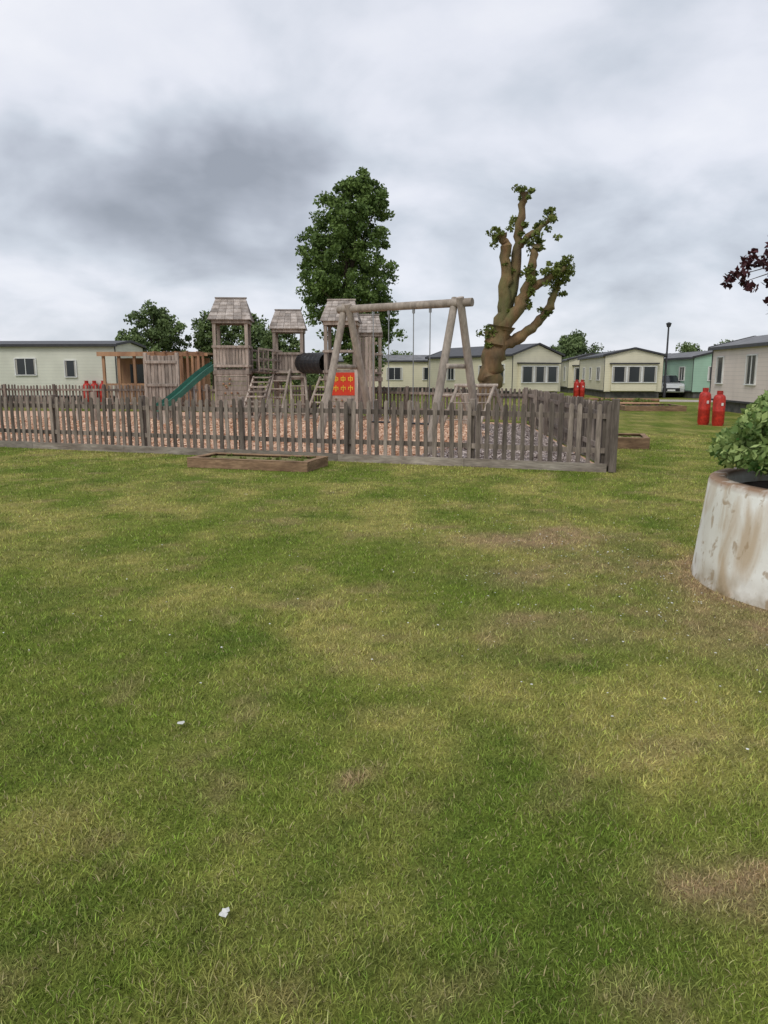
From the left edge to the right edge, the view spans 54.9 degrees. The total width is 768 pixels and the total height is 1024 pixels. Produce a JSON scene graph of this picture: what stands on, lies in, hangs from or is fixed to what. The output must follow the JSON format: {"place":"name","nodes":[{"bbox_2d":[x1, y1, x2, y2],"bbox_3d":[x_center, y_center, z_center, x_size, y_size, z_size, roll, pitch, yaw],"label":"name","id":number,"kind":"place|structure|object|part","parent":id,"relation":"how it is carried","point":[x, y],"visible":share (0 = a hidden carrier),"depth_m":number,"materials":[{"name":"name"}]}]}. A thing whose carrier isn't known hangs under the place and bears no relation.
{"place":"outdoors","nodes":[
{"label":"outdoors","id":0,"kind":"place"},
{"bbox_2d":[269,309,307,416],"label":"wooden play tower","id":1,"kind":"structure","parent":0,"point":[287,321],"depth_m":27.21,"materials":[{"name":"grey wood"}]},
{"bbox_2d":[242,348,281,373],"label":"wooden play bridge","id":2,"kind":"structure","parent":1,"relation":"on","point":[262,369],"depth_m":26.96,"materials":[{"name":"brown wood"}]},
{"bbox_2d":[0,411,592,462],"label":"bark chip ground","id":3,"kind":"structure","parent":0,"point":[183,413],"depth_m":21.01,"materials":[{"name":"brown wood"}]},
{"bbox_2d":[143,353,179,418],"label":"wooden fence panels","id":4,"kind":"object","parent":3,"relation":"on","point":[162,377],"visible":0.65,"depth_m":26.12,"materials":[{"name":"brown wood"}]},
{"bbox_2d":[149,351,207,411],"bbox_3d":[-8.600,-5.492,31.223,2.200,2.510,1.200,0,11,0],"label":"timber pergola","id":5,"kind":"object","parent":3,"relation":"on","point":[187,354],"visible":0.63,"depth_m":30.70,"materials":[{"name":"brown wood"}]},
{"bbox_2d":[156,362,217,420],"bbox_3d":[-6.840,-4.203,25.639,2.315,2.030,0.560,-9,14,-41],"label":"green slide","id":6,"kind":"object","parent":3,"relation":"on","point":[189,383],"visible":0.73,"depth_m":25.62,"materials":[{"name":"plastic"}]},
{"bbox_2d":[207,297,253,418],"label":"wooden play tower","id":7,"kind":"structure","parent":3,"relation":"on","point":[223,310],"depth_m":25.92,"materials":[{"name":"grey wood"}]},
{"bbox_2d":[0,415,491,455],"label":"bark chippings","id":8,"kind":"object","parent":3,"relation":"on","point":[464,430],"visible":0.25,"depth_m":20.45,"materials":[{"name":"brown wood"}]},
{"bbox_2d":[244,376,271,418],"bbox_3d":[-4.425,-3.906,25.466,0.654,1.526,1.870,2,11,8],"label":"ladder","id":9,"kind":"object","parent":3,"relation":"on","point":[251,386],"depth_m":25.68,"materials":[{"name":"brown wood"}]},
{"bbox_2d":[75,392,468,427],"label":"balance posts","id":10,"kind":"object","parent":3,"relation":"on","point":[93,396],"visible":0.27,"depth_m":23.38,"materials":[{"name":"brown wood"}]},
{"bbox_2d":[265,369,290,418],"bbox_3d":[-3.850,-4.245,26.623,0.700,1.815,1.588,1,11,7],"label":"climbing ladder","id":11,"kind":"object","parent":3,"relation":"on","point":[285,388],"visible":0.81,"depth_m":26.71,"materials":[{"name":"brown wood"}]},
{"bbox_2d":[289,373,307,414],"bbox_3d":[-3.075,-4.194,26.760,0.649,1.664,1.448,-2,11,-10],"label":"climbing ladder","id":12,"kind":"object","parent":3,"relation":"on","point":[304,385],"visible":0.59,"depth_m":26.93,"materials":[{"name":"brown wood"}]},
{"bbox_2d":[303,376,324,421],"bbox_3d":[-2.225,-3.772,24.779,0.833,1.544,0.700,-9,14,-41],"label":"climbing ladder","id":13,"kind":"object","parent":3,"relation":"on","point":[317,386],"visible":0.46,"depth_m":24.94,"materials":[{"name":"brown wood"}]},
{"bbox_2d":[320,299,361,421],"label":"wooden play tower","id":14,"kind":"structure","parent":3,"relation":"on","point":[329,319],"depth_m":24.49,"materials":[{"name":"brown wood"}]},
{"bbox_2d":[295,352,323,373],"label":"crawl tunnel","id":15,"kind":"structure","parent":14,"relation":"attached to","point":[309,363],"depth_m":26.31,"materials":[{"name":"black plastic"}]},
{"bbox_2d":[358,337,376,408],"bbox_3d":[-0.600,-4.619,24.951,0.750,2.530,0.080,0,11,0],"label":"boarded play panel","id":16,"kind":"object","parent":14,"relation":"attached to","point":[366,343],"visible":0.42,"depth_m":24.84,"materials":[{"name":"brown wood"}]},
{"bbox_2d":[328,369,357,431],"bbox_3d":[-1.120,-3.063,20.403,0.810,1.715,0.094,0,11,-1],"label":"red game panel","id":17,"kind":"object","parent":3,"relation":"on","point":[345,383],"visible":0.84,"depth_m":20.29,"materials":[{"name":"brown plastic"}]},
{"bbox_2d":[359,314,382,417],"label":"wooden play tower","id":18,"kind":"structure","parent":3,"relation":"on","point":[366,328],"depth_m":26.17,"materials":[{"name":"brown wood"}]},
{"bbox_2d":[260,384,528,420],"bbox_3d":[-0.238,-4.047,27.171,11.986,1.180,0.186,8,13,35],"label":"picket fence","id":19,"kind":"object","parent":3,"relation":"on","point":[407,391],"visible":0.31,"depth_m":26.23,"materials":[{"name":"brown wood"}]},
{"bbox_2d":[317,296,482,454],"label":"legs","id":20,"kind":"object","parent":3,"relation":"on","point":[442,370],"visible":0.67,"depth_m":15.57,"materials":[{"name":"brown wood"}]},
{"bbox_2d":[335,364,465,368],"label":"cross braces","id":21,"kind":"object","parent":20,"relation":"attached to","point":[456,366],"visible":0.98,"depth_m":15.34,"materials":[{"name":"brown wood"}]},
{"bbox_2d":[336,298,473,313],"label":"top beam","id":22,"kind":"structure","parent":20,"relation":"attached to","point":[446,303],"depth_m":15.45,"materials":[{"name":"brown wood"}]},
{"bbox_2d":[372,308,431,422],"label":"chains","id":23,"kind":"object","parent":22,"relation":"hanging from","point":[413,312],"visible":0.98,"depth_m":15.78,"materials":[{"name":"metal"}]},
{"bbox_2d":[371,421,428,424],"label":"seats","id":24,"kind":"object","parent":23,"relation":"hanging from","point":[390,422],"visible":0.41,"depth_m":16.20,"materials":[{"name":"black plastic"}]},
{"bbox_2d":[444,384,508,424],"bbox_3d":[2.750,-3.178,22.194,2.276,1.328,0.818,-7,13,-33],"label":"picnic table","id":25,"kind":"object","parent":3,"relation":"on","point":[461,394],"visible":0.59,"depth_m":22.04,"materials":[{"name":"brown wood"}]},
{"bbox_2d":[523,387,609,463],"bbox_3d":[4.145,-2.324,17.954,0.230,1.182,11.797,1,11,4],"label":"picket fence","id":26,"kind":"object","parent":3,"relation":"on","point":[537,397],"visible":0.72,"depth_m":16.50,"materials":[{"name":"grey wood"}]},
{"bbox_2d":[338,355,428,391],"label":"static caravan","id":27,"kind":"object","parent":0,"point":[401,371],"visible":0.35,"depth_m":60.97,"materials":[{"name":"beige"}]},
{"bbox_2d":[386,367,427,379],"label":"window frames","id":28,"kind":"structure","parent":27,"relation":"in","point":[387,367],"depth_m":60.97,"materials":[{"name":"white plastic"}]},
{"bbox_2d":[389,368,427,379],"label":"window glass","id":29,"kind":"structure","parent":27,"relation":"in","point":[391,370],"depth_m":61.00,"materials":[{"name":"grey glass"}]},
{"bbox_2d":[0,374,767,1023],"bbox_3d":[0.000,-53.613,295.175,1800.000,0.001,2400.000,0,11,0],"label":"lawn ground","id":30,"kind":"structure","parent":0,"point":[654,424],"depth_m":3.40,"materials":[{"name":"green plant"}]},
{"bbox_2d":[0,340,145,404],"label":"static caravan","id":31,"kind":"object","parent":30,"relation":"on","point":[48,363],"visible":0.66,"depth_m":37.78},
{"bbox_2d":[13,358,77,377],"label":"window frames","id":32,"kind":"structure","parent":31,"relation":"in","point":[13,358],"depth_m":37.76,"materials":[{"name":"white plastic"}]},
{"bbox_2d":[15,359,75,376],"bbox_3d":[-19.034,-7.285,39.200,11.047,1.950,2.547,1,11,3],"label":"window glass","id":33,"kind":"structure","parent":31,"relation":"in","point":[20,362],"depth_m":37.81,"materials":[{"name":"grey glass"}]},
{"bbox_2d":[83,381,90,401],"bbox_3d":[-15.150,-6.068,37.725,0.388,1.250,0.392,0,11,0],"label":"gas bottle","id":34,"kind":"object","parent":30,"relation":"on","point":[86,383],"visible":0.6,"depth_m":37.56,"materials":[{"name":"red paint"}]},
{"bbox_2d":[91,381,97,397],"bbox_3d":[-14.750,-6.068,37.725,0.388,1.250,0.392,0,11,0],"label":"gas bottle","id":35,"kind":"object","parent":30,"relation":"on","point":[94,383],"visible":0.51,"depth_m":37.54,"materials":[{"name":"red paint"}]},
{"bbox_2d":[99,381,102,404],"bbox_3d":[-14.300,-6.068,37.725,0.388,1.250,0.392,0,11,0],"label":"gas bottle","id":36,"kind":"object","parent":30,"relation":"on","point":[100,386],"visible":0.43,"depth_m":37.56,"materials":[{"name":"red paint"}]},
{"bbox_2d":[0,384,259,410],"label":"picket fence","id":37,"kind":"object","parent":30,"relation":"on","point":[4,389],"visible":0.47,"depth_m":31.71,"materials":[{"name":"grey wood"}]},
{"bbox_2d":[114,299,191,357],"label":"broadleaf tree","id":38,"kind":"object","parent":30,"relation":"on","point":[163,332],"visible":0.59,"depth_m":57.45,"materials":[{"name":"green plant"}]},
{"bbox_2d":[96,352,212,406],"bbox_3d":[-10.901,-6.359,35.610,4.900,2.600,2.155,0,11,2],"label":"timber shelter","id":39,"kind":"object","parent":30,"relation":"on","point":[130,371],"visible":0.23,"depth_m":35.91,"materials":[{"name":"brown wood"}]},
{"bbox_2d":[130,364,179,382],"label":"windows","id":40,"kind":"structure","parent":39,"relation":"in","point":[140,371],"depth_m":36.46,"materials":[{"name":"black glass"}]},
{"bbox_2d":[190,309,237,392],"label":"broadleaf tree","id":41,"kind":"object","parent":30,"relation":"on","point":[203,342],"visible":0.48,"depth_m":59.71,"materials":[{"name":"green plant"}]},
{"bbox_2d":[223,313,269,392],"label":"broadleaf tree","id":42,"kind":"object","parent":30,"relation":"on","point":[255,343],"visible":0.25,"depth_m":61.28,"materials":[{"name":"green plant"}]},
{"bbox_2d":[187,452,327,471],"bbox_3d":[-2.200,-0.892,12.927,2.270,0.198,0.945,3,11,17],"label":"raised bed","id":43,"kind":"object","parent":30,"relation":"on","point":[267,462],"visible":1,"depth_m":12.63,"materials":[{"name":"brown wood"}]},
{"bbox_2d":[256,324,299,393],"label":"broadleaf tree","id":44,"kind":"object","parent":30,"relation":"on","point":[267,342],"visible":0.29,"depth_m":58.06,"materials":[{"name":"green plant"}]},
{"bbox_2d":[0,394,611,472],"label":"picket fence","id":45,"kind":"object","parent":30,"relation":"on","point":[350,441],"visible":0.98,"depth_m":13.78,"materials":[{"name":"grey wood"}]},
{"bbox_2d":[294,167,407,375],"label":"broadleaf tree","id":46,"kind":"object","parent":30,"relation":"on","point":[345,249],"visible":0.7,"depth_m":44.71,"materials":[{"name":"green plant"}]},
{"bbox_2d":[3,507,760,916],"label":"daisies","id":47,"kind":"object","parent":30,"relation":"on","point":[223,913],"visible":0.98,"depth_m":4.52,"materials":[{"name":"white plant"}]},
{"bbox_2d":[190,348,665,384],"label":"distant tree line","id":48,"kind":"object","parent":30,"relation":"on","point":[312,379],"visible":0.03,"depth_m":104.60,"materials":[{"name":"green plant"}]},
{"bbox_2d":[425,343,564,398],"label":"static caravan","id":49,"kind":"object","parent":30,"relation":"on","point":[533,366],"visible":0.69,"depth_m":48.62,"materials":[{"name":"beige"}]},
{"bbox_2d":[447,365,557,382],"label":"window glass","id":50,"kind":"structure","parent":49,"relation":"in","point":[527,371],"depth_m":48.36,"materials":[{"name":"grey glass"}]},
{"bbox_2d":[450,364,558,382],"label":"window frames","id":51,"kind":"structure","parent":49,"relation":"in","point":[502,364],"depth_m":48.35,"materials":[{"name":"white plastic"}]},
{"bbox_2d":[476,184,575,418],"bbox_3d":[4.980,-7.306,26.094,3.577,8.232,1.593,0,11,0],"label":"pollarded tree","id":52,"kind":"object","parent":30,"relation":"on","point":[512,306],"visible":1,"depth_m":25.85,"materials":[{"name":"brown plant"}]},
{"bbox_2d":[573,380,579,396],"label":"gas bottle","id":53,"kind":"object","parent":30,"relation":"on","point":[576,388],"visible":0.89,"depth_m":50.18,"materials":[{"name":"red paint"}]},
{"bbox_2d":[550,329,603,359],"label":"broadleaf tree","id":54,"kind":"object","parent":30,"relation":"on","point":[573,345],"visible":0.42,"depth_m":67.26,"materials":[{"name":"green plant"}]},
{"bbox_2d":[560,353,596,392],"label":"static caravan","id":55,"kind":"object","parent":30,"relation":"on","point":[569,371],"visible":0.29,"depth_m":62.26,"materials":[{"name":"beige"}]},
{"bbox_2d":[564,368,578,379],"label":"window glass","id":56,"kind":"structure","parent":55,"relation":"in","point":[577,369],"depth_m":61.85,"materials":[{"name":"grey glass"}]},
{"bbox_2d":[579,380,584,396],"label":"gas bottle","id":57,"kind":"object","parent":30,"relation":"on","point":[582,389],"visible":0.94,"depth_m":50.27,"materials":[{"name":"red paint"}]},
{"bbox_2d":[608,399,619,472],"bbox_3d":[3.760,-1.243,12.078,0.120,1.200,0.120,4,11,19],"label":"fence corner post","id":58,"kind":"object","parent":30,"relation":"on","point":[614,435],"visible":1,"depth_m":12.02,"materials":[{"name":"brown wood"}]},
{"bbox_2d":[583,398,659,403],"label":"log edging","id":59,"kind":"object","parent":30,"relation":"on","point":[654,401],"visible":0.25,"depth_m":42.99,"materials":[{"name":"brown wood"}]},
{"bbox_2d":[577,347,666,397],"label":"static caravan","id":60,"kind":"object","parent":30,"relation":"on","point":[635,372],"visible":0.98,"depth_m":49.21,"materials":[{"name":"beige"}]},
{"bbox_2d":[582,366,656,382],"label":"window frames","id":61,"kind":"structure","parent":60,"relation":"in","point":[583,376],"depth_m":49.04,"materials":[{"name":"white plastic"}]},
{"bbox_2d":[583,367,655,381],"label":"window glass","id":62,"kind":"structure","parent":60,"relation":"in","point":[649,372],"depth_m":49.02,"materials":[{"name":"grey glass"}]},
{"bbox_2d":[617,433,650,448],"bbox_3d":[5.400,-1.603,16.588,0.970,0.249,1.295,3,11,14],"label":"raised bed","id":63,"kind":"object","parent":30,"relation":"on","point":[633,440],"visible":0.69,"depth_m":15.97,"materials":[{"name":"brown wood"}]},
{"bbox_2d":[620,404,686,410],"bbox_3d":[11.900,-4.724,33.299,2.620,0.236,2.595,1,11,6],"label":"raised bed","id":64,"kind":"object","parent":30,"relation":"on","point":[648,407],"visible":0.97,"depth_m":32.09,"materials":[{"name":"wood"}]},
{"bbox_2d":[662,322,671,397],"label":"street lamp","id":65,"kind":"object","parent":30,"relation":"on","point":[668,324],"visible":0.97,"depth_m":49.48,"materials":[{"name":"black metal"}]},
{"bbox_2d":[662,375,684,397],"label":"parked car","id":66,"kind":"object","parent":30,"relation":"on","point":[673,385],"visible":0.48,"depth_m":49.79,"materials":[{"name":"paint"}]},
{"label":"windows","id":67,"kind":"part","parent":66,"relation":"part of","materials":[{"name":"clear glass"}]},
{"bbox_2d":[659,350,712,397],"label":"static caravan","id":68,"kind":"object","parent":30,"relation":"on","point":[691,371],"visible":0.44,"depth_m":48.87,"materials":[{"name":"green"}]},
{"bbox_2d":[678,366,710,380],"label":"window frames","id":69,"kind":"structure","parent":68,"relation":"in","point":[684,366],"depth_m":49.69,"materials":[{"name":"white plastic"}]},
{"bbox_2d":[680,367,710,379],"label":"window glass","id":70,"kind":"structure","parent":68,"relation":"in","point":[681,368],"depth_m":50.08,"materials":[{"name":"grey glass"}]},
{"bbox_2d":[675,341,701,352],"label":"broadleaf tree","id":71,"kind":"object","parent":30,"relation":"on","point":[685,347],"visible":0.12,"depth_m":73.04,"materials":[{"name":"green plant"}]},
{"bbox_2d":[697,388,710,424],"bbox_3d":[10.180,-3.357,23.481,0.367,1.160,0.372,0,11,0],"label":"gas bottle","id":72,"kind":"object","parent":30,"relation":"on","point":[704,406],"visible":1,"depth_m":23.36,"materials":[{"name":"red paint"}]},
{"bbox_2d":[711,391,725,425],"bbox_3d":[10.420,-3.225,22.997,0.367,1.080,0.372,0,11,0],"label":"gas bottle","id":73,"kind":"object","parent":30,"relation":"on","point":[718,410],"visible":1,"depth_m":22.88,"materials":[{"name":"red paint"}]},
{"bbox_2d":[691,467,767,609],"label":"concrete planter","id":74,"kind":"object","parent":30,"relation":"on","point":[730,558],"visible":0.92,"depth_m":5.38,"materials":[{"name":"concrete"}]},
{"bbox_2d":[706,390,767,476],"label":"variegated shrub","id":75,"kind":"object","parent":74,"relation":"in","point":[742,442],"visible":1,"depth_m":5.49,"materials":[{"name":"green plant"}]},
{"bbox_2d":[708,335,767,412],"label":"static caravan","id":76,"kind":"object","parent":30,"relation":"on","point":[739,374],"visible":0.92,"depth_m":30.32,"materials":[{"name":"beige"}]},
{"bbox_2d":[716,355,755,383],"bbox_3d":[14.311,-5.320,27.746,0.020,1.150,10.150,1,11,5],"label":"window glass","id":77,"kind":"structure","parent":76,"relation":"in","point":[754,356],"depth_m":29.25,"materials":[{"name":"grey glass"}]},
{"bbox_2d":[714,354,758,384],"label":"window frames","id":78,"kind":"structure","parent":76,"relation":"in","point":[747,354],"depth_m":29.45,"materials":[{"name":"white plastic"}]},
{"bbox_2d":[720,242,767,305],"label":"copper leaved tree","id":79,"kind":"object","parent":30,"relation":"on","point":[746,284],"visible":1,"depth_m":9.61,"materials":[{"name":"purple plant"}]},
{"label":"soil border","id":80,"kind":"object","parent":30,"relation":"on","visible":0},
{"bbox_2d":[583,397,651,401],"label":"border plants","id":81,"kind":"object","parent":80,"relation":"on","point":[637,400],"visible":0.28,"depth_m":38.09,"materials":[{"name":"green plant"}]},
{"bbox_2d":[0,0,767,357],"label":"sky","id":82,"kind":"structure","parent":0,"point":[175,155],"materials":[{"name":"grey"}]},
{"bbox_2d":[382,350,412,354],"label":"broadleaf tree","id":83,"kind":"object","parent":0,"point":[398,353],"visible":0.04,"depth_m":72.00,"materials":[{"name":"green plant"}]},
{"bbox_2d":[412,423,585,462],"bbox_3d":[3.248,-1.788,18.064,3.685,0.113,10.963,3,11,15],"label":"gravel stones","id":84,"kind":"object","parent":0,"point":[527,441],"visible":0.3,"depth_m":15.81,"materials":[{"name":"grey gravel"}]},
{"bbox_2d":[659,399,712,401],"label":"gravel path","id":85,"kind":"structure","parent":0,"point":[660,400],"depth_m":44.67,"materials":[{"name":"grey gravel"}]}
]}

